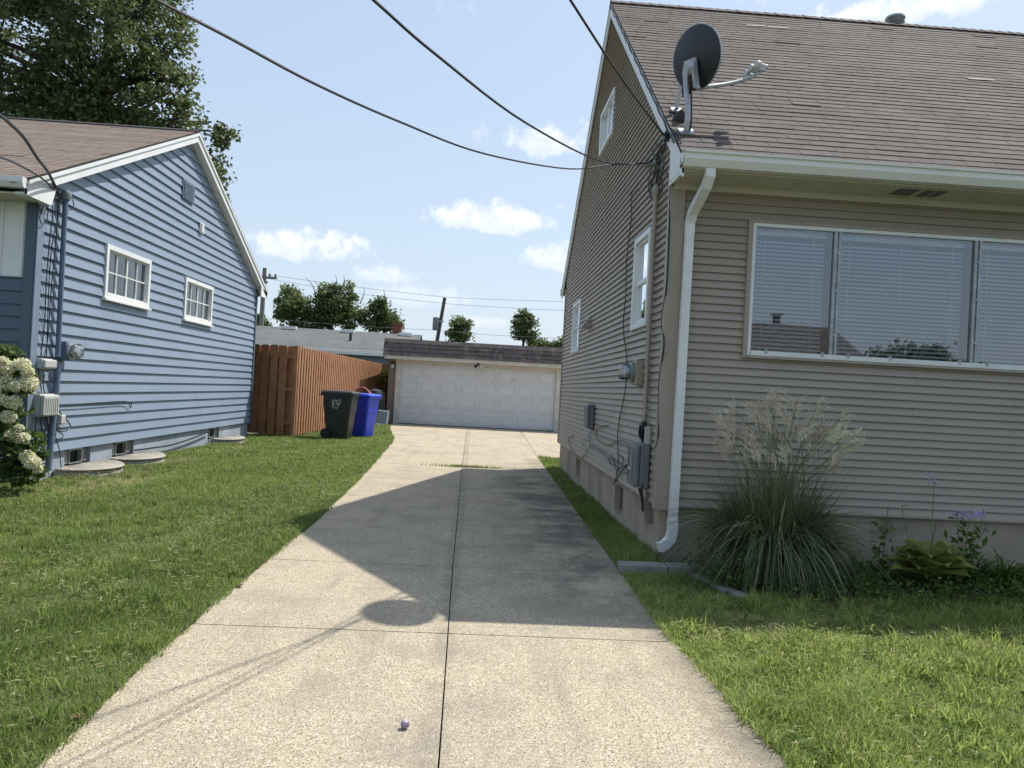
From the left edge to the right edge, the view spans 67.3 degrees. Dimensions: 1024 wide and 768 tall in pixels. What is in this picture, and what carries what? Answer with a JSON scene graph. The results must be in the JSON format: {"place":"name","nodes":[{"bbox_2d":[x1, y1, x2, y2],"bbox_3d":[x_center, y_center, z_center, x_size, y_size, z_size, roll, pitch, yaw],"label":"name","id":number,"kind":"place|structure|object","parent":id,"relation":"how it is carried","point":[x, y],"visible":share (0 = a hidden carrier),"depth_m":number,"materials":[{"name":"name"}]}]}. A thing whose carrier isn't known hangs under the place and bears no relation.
{"place":"outdoors","nodes":[
{"label":"outdoors","id":0,"kind":"place"},
{"bbox_2d":[37,424,787,767],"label":"driveway","id":1,"kind":"structure","parent":0,"point":[321,642],"depth_m":4.14,"materials":[{"name":"concrete"}]},
{"bbox_2d":[401,719,409,728],"bbox_3d":[-0.451,1.436,3.244,0.037,0.038,0.037,3,0,-3],"label":"ball","id":2,"kind":"object","parent":1,"relation":"on","point":[405,723],"visible":1,"depth_m":3.23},
{"bbox_2d":[421,463,515,468],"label":"weeds","id":3,"kind":"object","parent":1,"relation":"on","point":[468,466],"visible":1,"depth_m":14.08,"materials":[{"name":"green plant"}]},
{"bbox_2d":[391,423,547,431],"bbox_3d":[-1.301,1.630,28.462,6.400,0.024,0.200,3,0,-3],"label":"garage threshold","id":4,"kind":"object","parent":1,"relation":"on","point":[469,427],"visible":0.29,"depth_m":28.42,"materials":[{"name":"grey concrete"}]},
{"bbox_2d":[382,338,579,431],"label":"garage","id":5,"kind":"structure","parent":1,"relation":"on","point":[459,389],"depth_m":28.55,"materials":[{"name":"white wood"}]},
{"bbox_2d":[398,363,555,430],"bbox_3d":[-1.278,0.498,28.633,5.780,2.250,0.073,3,0,-3],"label":"garage door","id":6,"kind":"structure","parent":5,"relation":"in","point":[439,395],"depth_m":28.61,"materials":[{"name":"white paint"}]},
{"bbox_2d":[438,433,466,767],"bbox_3d":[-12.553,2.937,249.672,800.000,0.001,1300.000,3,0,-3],"label":"ground","id":7,"kind":"structure","parent":0,"point":[446,652],"depth_m":4.19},
{"bbox_2d":[256,313,272,325],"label":"leafy tree","id":8,"kind":"object","parent":7,"relation":"on","point":[267,323],"visible":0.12,"depth_m":67.90,"materials":[{"name":"green plant"}]},
{"bbox_2d":[259,268,276,325],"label":"utility pole","id":9,"kind":"object","parent":7,"relation":"on","point":[262,304],"visible":0.44,"depth_m":54.10,"materials":[{"name":"grey wood"}]},
{"bbox_2d":[266,274,563,301],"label":"distant wire","id":10,"kind":"object","parent":9,"relation":"attached to","point":[412,293],"visible":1,"depth_m":54.74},
{"bbox_2d":[272,279,563,310],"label":"distant wire","id":11,"kind":"object","parent":9,"relation":"attached to","point":[415,300],"visible":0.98,"depth_m":54.74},
{"bbox_2d":[272,283,315,327],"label":"leafy tree","id":12,"kind":"object","parent":7,"relation":"on","point":[292,305],"visible":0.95,"depth_m":59.86,"materials":[{"name":"green plant"}]},
{"bbox_2d":[227,323,421,405],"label":"distant house","id":13,"kind":"structure","parent":7,"relation":"on","point":[367,346],"depth_m":39.74,"materials":[{"name":"white stone"}]},
{"bbox_2d":[303,275,372,329],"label":"leafy tree","id":14,"kind":"object","parent":7,"relation":"on","point":[332,309],"visible":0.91,"depth_m":60.42,"materials":[{"name":"green plant"}]},
{"bbox_2d":[354,290,404,332],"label":"leafy tree","id":15,"kind":"object","parent":7,"relation":"on","point":[383,315],"visible":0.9,"depth_m":60.73,"materials":[{"name":"green plant"}]},
{"bbox_2d":[376,368,388,403],"bbox_3d":[-5.108,0.390,31.339,1.023,2.106,0.980,3,0,-3],"label":"garden shrub","id":16,"kind":"object","parent":7,"relation":"on","point":[385,380],"visible":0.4,"depth_m":31.32,"materials":[{"name":"green plant"}]},
{"bbox_2d":[432,297,445,357],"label":"utility pole","id":17,"kind":"object","parent":7,"relation":"on","point":[437,323],"visible":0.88,"depth_m":54.71,"materials":[{"name":"brown wood"}]},
{"bbox_2d":[265,318,546,337],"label":"distant wire","id":18,"kind":"object","parent":17,"relation":"attached to","point":[405,328],"visible":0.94,"depth_m":54.70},
{"bbox_2d":[444,315,474,341],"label":"leafy tree","id":19,"kind":"object","parent":7,"relation":"on","point":[459,324],"visible":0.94,"depth_m":59.19,"materials":[{"name":"green plant"}]},
{"bbox_2d":[509,307,540,345],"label":"columnar tree","id":20,"kind":"object","parent":7,"relation":"on","point":[523,325],"visible":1,"depth_m":59.48,"materials":[{"name":"green plant"}]},
{"bbox_2d":[527,335,568,347],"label":"leafy tree","id":21,"kind":"object","parent":7,"relation":"on","point":[547,343],"visible":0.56,"depth_m":70.19,"materials":[{"name":"green plant"}]},
{"bbox_2d":[0,423,1023,767],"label":"lawn ground","id":22,"kind":"structure","parent":0,"point":[260,564],"depth_m":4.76,"materials":[{"name":"green plant"}]},
{"bbox_2d":[0,342,50,489],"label":"hydrangea","id":23,"kind":"object","parent":22,"relation":"on","point":[24,463],"visible":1,"depth_m":8.54,"materials":[{"name":"white plant"}]},
{"bbox_2d":[70,713,85,719],"bbox_3d":[-1.785,1.369,3.157,0.065,0.015,0.050,3,-1,-22],"label":"dead leaf","id":24,"kind":"object","parent":22,"relation":"on","point":[81,717],"visible":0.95,"depth_m":3.16,"materials":[{"name":"brown plant"}]},
{"bbox_2d":[53,459,124,476],"bbox_3d":[-5.752,1.172,10.700,0.554,0.118,1.320,3,0,-3],"label":"window well cover","id":25,"kind":"object","parent":22,"relation":"on","point":[101,467],"depth_m":10.38,"materials":[{"name":"plastic"}]},
{"bbox_2d":[0,0,243,201],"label":"maple tree","id":26,"kind":"object","parent":22,"relation":"on","point":[45,92],"visible":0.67,"depth_m":25.46,"materials":[{"name":"green plant"}]},
{"bbox_2d":[0,116,267,483],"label":"gabled house","id":27,"kind":"structure","parent":22,"relation":"on","point":[163,278],"depth_m":12.15,"materials":[{"name":"blue plastic"}]},
{"bbox_2d":[0,156,58,194],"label":"overhead wire","id":28,"kind":"object","parent":27,"relation":"attached to","point":[27,169],"visible":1,"depth_m":8.21,"materials":[{"name":"black rubber"}]},
{"bbox_2d":[0,113,60,195],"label":"overhead wire","id":29,"kind":"object","parent":27,"relation":"attached to","point":[15,128],"visible":1,"depth_m":7.99,"materials":[{"name":"black rubber"}]},
{"bbox_2d":[9,181,73,450],"bbox_3d":[-5.780,-0.796,9.350,0.012,3.282,1.389,3,0,-3],"label":"cable tangle","id":30,"kind":"object","parent":27,"relation":"hanging from","point":[48,311],"visible":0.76,"depth_m":9.58,"materials":[{"name":"black rubber"}]},
{"bbox_2d":[33,394,59,416],"bbox_3d":[-5.811,0.264,9.601,0.148,0.280,0.356,3,0,-3],"label":"utility box","id":31,"kind":"object","parent":27,"relation":"attached to","point":[46,404],"visible":1,"depth_m":9.47,"materials":[{"name":"white plastic"}]},
{"bbox_2d":[36,358,56,368],"bbox_3d":[-5.796,-0.250,9.575,0.120,0.130,0.276,3,0,-3],"label":"junction box","id":32,"kind":"object","parent":27,"relation":"attached to","point":[41,363],"visible":1,"depth_m":9.47,"materials":[{"name":"white plastic"}]},
{"bbox_2d":[44,190,71,470],"bbox_3d":[-5.792,-0.691,9.810,0.144,3.585,0.135,3,-1,44],"label":"service conduit","id":33,"kind":"object","parent":27,"relation":"attached to","point":[65,196],"visible":0.88,"depth_m":9.80,"materials":[{"name":"metal"}]},
{"bbox_2d":[55,434,61,467],"bbox_3d":[-5.891,0.855,9.968,0.012,0.693,0.316,3,0,-3],"label":"wall cable","id":34,"kind":"object","parent":27,"relation":"attached to","point":[59,451],"depth_m":10.01,"materials":[{"name":"black rubber"}]},
{"bbox_2d":[56,414,65,424],"bbox_3d":[-5.883,0.462,10.030,0.070,0.140,0.116,3,0,-3],"label":"junction box","id":35,"kind":"object","parent":27,"relation":"attached to","point":[61,419],"visible":0.96,"depth_m":9.98,"materials":[{"name":"white plastic"}]},
{"bbox_2d":[56,411,70,431],"bbox_3d":[-5.860,0.440,10.007,0.016,0.382,0.476,3,0,-3],"label":"wall cable","id":36,"kind":"object","parent":27,"relation":"attached to","point":[67,421],"depth_m":10.09,"materials":[{"name":"black rubber"}]},
{"bbox_2d":[59,341,83,360],"bbox_3d":[-5.752,-0.426,10.058,0.236,0.250,0.236,3,0,-3],"label":"electricity meter","id":37,"kind":"object","parent":27,"relation":"attached to","point":[70,351],"visible":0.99,"depth_m":9.99,"materials":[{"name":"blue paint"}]},
{"bbox_2d":[64,447,86,466],"bbox_3d":[-6.136,1.131,10.671,0.140,0.560,0.700,3,0,-3],"label":"glass block window","id":38,"kind":"structure","parent":27,"relation":"in","point":[74,456],"depth_m":10.77,"materials":[{"name":"glass"}]},
{"bbox_2d":[59,401,131,407],"bbox_3d":[-5.931,0.315,10.974,0.014,0.125,2.287,3,0,-3],"label":"wall cable","id":39,"kind":"object","parent":27,"relation":"attached to","point":[97,402],"depth_m":11.02,"materials":[{"name":"blue rubber"}]},
{"bbox_2d":[112,441,130,456],"bbox_3d":[-6.205,1.138,12.049,0.140,0.560,0.740,3,0,-3],"label":"glass block window","id":40,"kind":"structure","parent":27,"relation":"in","point":[121,448],"depth_m":12.17,"materials":[{"name":"glass"}]},
{"bbox_2d":[101,243,151,310],"bbox_3d":[-6.159,-1.628,11.802,0.632,0.815,1.570,3,0,-3],"label":"window","id":41,"kind":"structure","parent":27,"relation":"in","point":[127,277],"depth_m":11.97,"materials":[{"name":"white paint"}]},
{"bbox_2d":[134,431,209,450],"bbox_3d":[-6.139,1.031,14.074,0.027,0.166,3.498,3,0,-3],"label":"hose line","id":42,"kind":"object","parent":27,"relation":"attached to","point":[170,444],"visible":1,"depth_m":13.74,"materials":[{"name":"black rubber"}]},
{"bbox_2d":[168,277,213,326],"bbox_3d":[-6.311,-1.576,14.823,0.632,0.805,1.540,3,0,-3],"label":"window","id":43,"kind":"structure","parent":27,"relation":"in","point":[198,296],"depth_m":15.02,"materials":[{"name":"white paint"}]},
{"bbox_2d":[207,427,216,443],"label":"glass block window","id":44,"kind":"structure","parent":27,"relation":"in","point":[213,431],"depth_m":16.37,"materials":[{"name":"glass"}]},
{"bbox_2d":[109,451,165,464],"bbox_3d":[-5.838,1.181,12.217,0.534,0.118,1.320,3,0,-3],"label":"window well cover","id":45,"kind":"object","parent":22,"relation":"on","point":[147,457],"depth_m":11.94,"materials":[{"name":"plastic"}]},
{"bbox_2d":[0,469,344,725],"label":"clippings","id":46,"kind":"object","parent":22,"relation":"on","point":[67,658],"visible":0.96,"depth_m":5.76,"materials":[{"name":"green plant"}]},
{"bbox_2d":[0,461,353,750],"bbox_3d":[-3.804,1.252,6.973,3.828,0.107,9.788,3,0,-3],"label":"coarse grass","id":47,"kind":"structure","parent":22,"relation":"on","point":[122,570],"depth_m":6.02,"materials":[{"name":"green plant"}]},
{"bbox_2d":[211,435,244,443],"bbox_3d":[-6.082,1.205,16.711,0.494,0.118,1.240,3,0,-3],"label":"window well cover","id":48,"kind":"object","parent":22,"relation":"on","point":[227,439],"depth_m":16.36,"materials":[{"name":"plastic"}]},
{"bbox_2d":[247,344,388,435],"bbox_3d":[-5.244,0.250,26.598,3.795,2.282,14.744,3,-1,16],"label":"wooden fence","id":49,"kind":"object","parent":22,"relation":"on","point":[279,394],"visible":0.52,"depth_m":19.42,"materials":[{"name":"red wood"}]},
{"bbox_2d":[319,390,360,437],"bbox_3d":[-4.389,0.770,19.453,0.945,1.214,0.650,3,0,6],"label":"wheeled bin","id":50,"kind":"object","parent":22,"relation":"on","point":[340,407],"visible":0.99,"depth_m":19.19,"materials":[{"name":"black plastic"}]},
{"bbox_2d":[352,393,381,435],"bbox_3d":[-4.065,0.822,20.573,0.945,1.164,0.650,3,-1,21],"label":"wheeled bin","id":51,"kind":"object","parent":22,"relation":"on","point":[365,414],"visible":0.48,"depth_m":20.30,"materials":[{"name":"blue plastic"}]},
{"bbox_2d":[366,389,384,411],"bbox_3d":[-4.917,0.792,27.485,0.760,1.250,0.760,3,0,-3],"label":"covered barrel","id":52,"kind":"object","parent":22,"relation":"on","point":[381,404],"visible":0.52,"depth_m":27.27,"materials":[{"name":"black plastic"}]},
{"bbox_2d":[375,410,389,424],"bbox_3d":[-4.739,1.167,27.098,0.782,0.568,0.232,3,0,3],"label":"storm window","id":53,"kind":"structure","parent":22,"relation":"on","point":[382,416],"depth_m":27.09,"materials":[{"name":"white paint"}]},
{"bbox_2d":[539,455,559,465],"bbox_3d":[1.168,1.604,16.147,1.151,0.119,1.905,3,0,-3],"label":"grass strip","id":54,"kind":"object","parent":22,"relation":"on","point":[554,459],"depth_m":16.32,"materials":[{"name":"green plant"}]},
{"bbox_2d":[538,455,666,566],"bbox_3d":[0.870,1.548,11.778,0.575,0.125,10.546,3,0,-3],"label":"grass strip","id":55,"kind":"object","parent":22,"relation":"on","point":[624,547],"depth_m":8.35,"materials":[{"name":"green plant"}]},
{"bbox_2d":[617,561,667,573],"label":"edging block","id":56,"kind":"structure","parent":22,"relation":"on","point":[629,566],"depth_m":6.40,"materials":[{"name":"grey concrete"}]},
{"bbox_2d":[665,562,705,574],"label":"edging block","id":57,"kind":"structure","parent":22,"relation":"on","point":[669,564],"depth_m":6.42,"materials":[{"name":"grey concrete"}]},
{"bbox_2d":[690,573,748,599],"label":"edging block","id":58,"kind":"structure","parent":22,"relation":"on","point":[731,591],"depth_m":5.93,"materials":[{"name":"grey concrete"}]},
{"bbox_2d":[557,0,1023,570],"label":"shingled house","id":59,"kind":"structure","parent":22,"relation":"on","point":[847,212],"depth_m":7.10,"materials":[{"name":"beige plastic"}]},
{"bbox_2d":[154,0,616,169],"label":"overhead wire","id":60,"kind":"object","parent":59,"relation":"attached to","point":[161,2],"visible":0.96,"depth_m":2.91,"materials":[{"name":"black rubber"}]},
{"bbox_2d":[371,0,649,164],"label":"overhead wire","id":61,"kind":"object","parent":59,"relation":"attached to","point":[390,15],"visible":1,"depth_m":3.69,"materials":[{"name":"black rubber"}]},
{"bbox_2d":[570,299,591,353],"bbox_3d":[1.370,-0.952,13.115,0.596,0.870,0.950,3,0,-3],"label":"window","id":62,"kind":"structure","parent":59,"relation":"in","point":[576,316],"depth_m":13.29,"materials":[{"name":"white paint"}]},
{"bbox_2d":[583,404,593,429],"bbox_3d":[1.075,0.454,10.765,0.100,0.350,0.316,3,0,-3],"label":"utility box","id":63,"kind":"object","parent":59,"relation":"attached to","point":[588,422],"visible":1,"depth_m":10.62,"materials":[{"name":"grey plastic"}]},
{"bbox_2d":[568,425,628,484],"bbox_3d":[1.118,0.839,10.338,0.012,0.676,5.726,3,0,-3],"label":"cable run","id":64,"kind":"object","parent":59,"relation":"attached to","point":[623,465],"visible":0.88,"depth_m":9.13,"materials":[{"name":"black rubber"}]},
{"bbox_2d":[598,87,630,156],"bbox_3d":[1.627,-3.686,10.946,0.596,0.620,1.100,3,0,-3],"label":"window","id":65,"kind":"structure","parent":59,"relation":"in","point":[607,117],"depth_m":10.94,"materials":[{"name":"white paint"}]},
{"bbox_2d":[569,0,664,135],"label":"overhead wire","id":66,"kind":"object","parent":59,"relation":"attached to","point":[610,61],"visible":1,"depth_m":5.75,"materials":[{"name":"black rubber"}]},
{"bbox_2d":[619,487,622,511],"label":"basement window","id":67,"kind":"structure","parent":59,"relation":"in","point":[621,489],"depth_m":9.09,"materials":[{"name":"grey wood"}]},
{"bbox_2d":[616,189,637,473],"bbox_3d":[1.281,-0.590,8.613,0.012,3.220,0.432,3,0,-3],"label":"vertical cable","id":68,"kind":"object","parent":59,"relation":"attached to","point":[623,324],"visible":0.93,"depth_m":8.73,"materials":[{"name":"black rubber"}]},
{"bbox_2d":[618,360,643,385],"bbox_3d":[1.201,-0.115,7.790,0.236,0.250,0.206,3,0,-3],"label":"electricity meter","id":69,"kind":"object","parent":59,"relation":"attached to","point":[633,373],"visible":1,"depth_m":7.70,"materials":[{"name":"metal"}]},
{"bbox_2d":[627,442,649,488],"bbox_3d":[1.196,0.767,7.324,0.165,0.420,0.296,3,0,-3],"label":"utility box","id":70,"kind":"object","parent":59,"relation":"attached to","point":[638,464],"visible":0.98,"depth_m":7.19,"materials":[{"name":"grey metal"}]},
{"bbox_2d":[609,5,673,142],"bbox_3d":[1.408,-3.757,8.848,0.024,3.309,4.161,3,0,-3],"label":"rake cable","id":71,"kind":"object","parent":59,"relation":"attached to","point":[660,114],"visible":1,"depth_m":8.11,"materials":[{"name":"black rubber"}]},
{"bbox_2d":[630,226,652,330],"bbox_3d":[1.377,-1.075,8.040,0.094,0.990,0.750,3,0,-3],"label":"window","id":72,"kind":"structure","parent":59,"relation":"in","point":[642,246],"depth_m":8.17,"materials":[{"name":"white paint"}]},
{"bbox_2d":[638,421,650,511],"bbox_3d":[1.236,0.774,7.291,0.074,0.853,0.223,3,0,-3],"label":"cable coil","id":73,"kind":"object","parent":59,"relation":"attached to","point":[644,430],"visible":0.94,"depth_m":7.23,"materials":[{"name":"black rubber"}]},
{"bbox_2d":[642,183,659,423],"bbox_3d":[1.332,-0.750,7.417,0.072,2.373,0.077,3,0,-3],"label":"service conduit","id":74,"kind":"object","parent":59,"relation":"attached to","point":[655,190],"visible":0.89,"depth_m":7.39,"materials":[{"name":"grey metal"}]},
{"bbox_2d":[636,131,681,200],"bbox_3d":[1.391,-2.109,7.605,0.075,0.698,1.945,3,0,-3],"label":"cable tangle","id":75,"kind":"object","parent":59,"relation":"attached to","point":[666,138],"visible":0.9,"depth_m":7.44,"materials":[{"name":"black rubber"}]},
{"bbox_2d":[655,186,670,447],"bbox_3d":[1.373,-0.746,6.922,0.016,2.658,0.163,3,0,-3],"label":"vertical cable","id":76,"kind":"object","parent":59,"relation":"attached to","point":[662,309],"visible":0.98,"depth_m":6.89,"materials":[{"name":"black rubber"}]},
{"bbox_2d":[670,23,767,134],"bbox_3d":[1.931,-2.715,7.071,0.869,1.060,0.593,3,0,-3],"label":"satellite dish","id":77,"kind":"object","parent":59,"relation":"on","point":[697,56],"visible":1,"depth_m":6.94,"materials":[{"name":"metal"}]},
{"bbox_2d":[741,219,1023,373],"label":"picture window","id":78,"kind":"structure","parent":59,"relation":"in","point":[814,292],"depth_m":7.16,"materials":[{"name":"glass"}]},
{"bbox_2d":[619,567,1023,767],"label":"lawn grass","id":79,"kind":"structure","parent":22,"relation":"on","point":[755,716],"depth_m":4.05,"materials":[{"name":"green plant"}]},
{"bbox_2d":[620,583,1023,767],"bbox_3d":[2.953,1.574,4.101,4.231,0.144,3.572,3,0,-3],"label":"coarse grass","id":80,"kind":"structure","parent":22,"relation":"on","point":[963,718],"depth_m":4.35,"materials":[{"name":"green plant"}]},
{"bbox_2d":[644,588,1022,767],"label":"clippings","id":81,"kind":"object","parent":22,"relation":"on","point":[823,671],"visible":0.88,"depth_m":4.32,"materials":[{"name":"green plant"}]},
{"bbox_2d":[666,590,1023,767],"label":"clover leaves","id":82,"kind":"object","parent":22,"relation":"on","point":[981,754],"visible":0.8,"depth_m":4.18,"materials":[{"name":"green plant"}]},
{"bbox_2d":[687,560,1023,617],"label":"garden bed","id":83,"kind":"object","parent":22,"relation":"on","point":[900,587],"visible":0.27,"depth_m":6.18,"materials":[{"name":"soil"}]},
{"bbox_2d":[633,387,908,606],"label":"ornamental grass","id":84,"kind":"object","parent":83,"relation":"on","point":[784,533],"depth_m":6.11,"materials":[{"name":"green plant"}]},
{"bbox_2d":[676,533,1023,610],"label":"ground cover","id":85,"kind":"object","parent":83,"relation":"on","point":[948,589],"visible":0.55,"depth_m":6.02,"materials":[{"name":"green plant"}]},
{"bbox_2d":[835,551,905,580],"bbox_3d":[3.043,1.545,6.608,0.653,0.226,0.529,3,0,-3],"label":"daylily","id":86,"kind":"object","parent":83,"relation":"on","point":[879,569],"visible":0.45,"depth_m":6.57,"materials":[{"name":"green plant"}]},
{"bbox_2d":[871,507,900,562],"bbox_3d":[3.214,1.371,6.670,0.247,0.621,0.273,3,-1,40],"label":"tall weed","id":87,"kind":"object","parent":83,"relation":"on","point":[878,551],"visible":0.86,"depth_m":6.66,"materials":[{"name":"green plant"}]},
{"bbox_2d":[883,472,977,576],"bbox_3d":[3.464,1.161,6.384,0.724,0.867,0.721,3,0,15],"label":"hosta","id":88,"kind":"object","parent":83,"relation":"on","point":[928,558],"visible":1,"depth_m":6.29,"materials":[{"name":"green plant"}]},
{"bbox_2d":[943,509,995,584],"bbox_3d":[3.841,1.382,6.497,0.371,0.666,0.255,3,0,-3],"label":"flowering perennial","id":89,"kind":"object","parent":83,"relation":"on","point":[972,550],"visible":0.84,"depth_m":6.49,"materials":[{"name":"green plant"}]},
{"bbox_2d":[945,553,1002,582],"bbox_3d":[3.875,1.576,6.629,0.700,0.255,0.566,3,0,-3],"label":"daylily","id":90,"kind":"object","parent":83,"relation":"on","point":[979,573],"visible":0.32,"depth_m":6.55,"materials":[{"name":"green plant"}]},
{"bbox_2d":[973,545,1023,591],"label":"daylily","id":91,"kind":"object","parent":83,"relation":"on","point":[1005,573],"visible":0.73,"depth_m":6.45,"materials":[{"name":"green plant"}]},
{"bbox_2d":[728,585,1023,617],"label":"bed edge grass","id":92,"kind":"structure","parent":22,"relation":"on","point":[907,602],"depth_m":5.63,"materials":[{"name":"green plant"}]},
{"bbox_3d":[-5.096,0.747,26.295,0.320,1.300,0.040,3,0,-3],"label":"hose stand","id":93,"kind":"object","parent":22,"relation":"on","visible":0},
{"bbox_2d":[355,387,371,393],"bbox_3d":[-5.082,0.518,26.277,0.681,0.842,0.243,3,0,-3],"label":"coiled hose","id":94,"kind":"object","parent":93,"relation":"hanging from","point":[359,389],"visible":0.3,"depth_m":26.20,"materials":[{"name":"rubber"}]},
{"bbox_2d":[0,0,1023,359],"label":"sky","id":95,"kind":"structure","parent":0,"point":[328,185],"materials":[{"name":"blue"}]}
]}

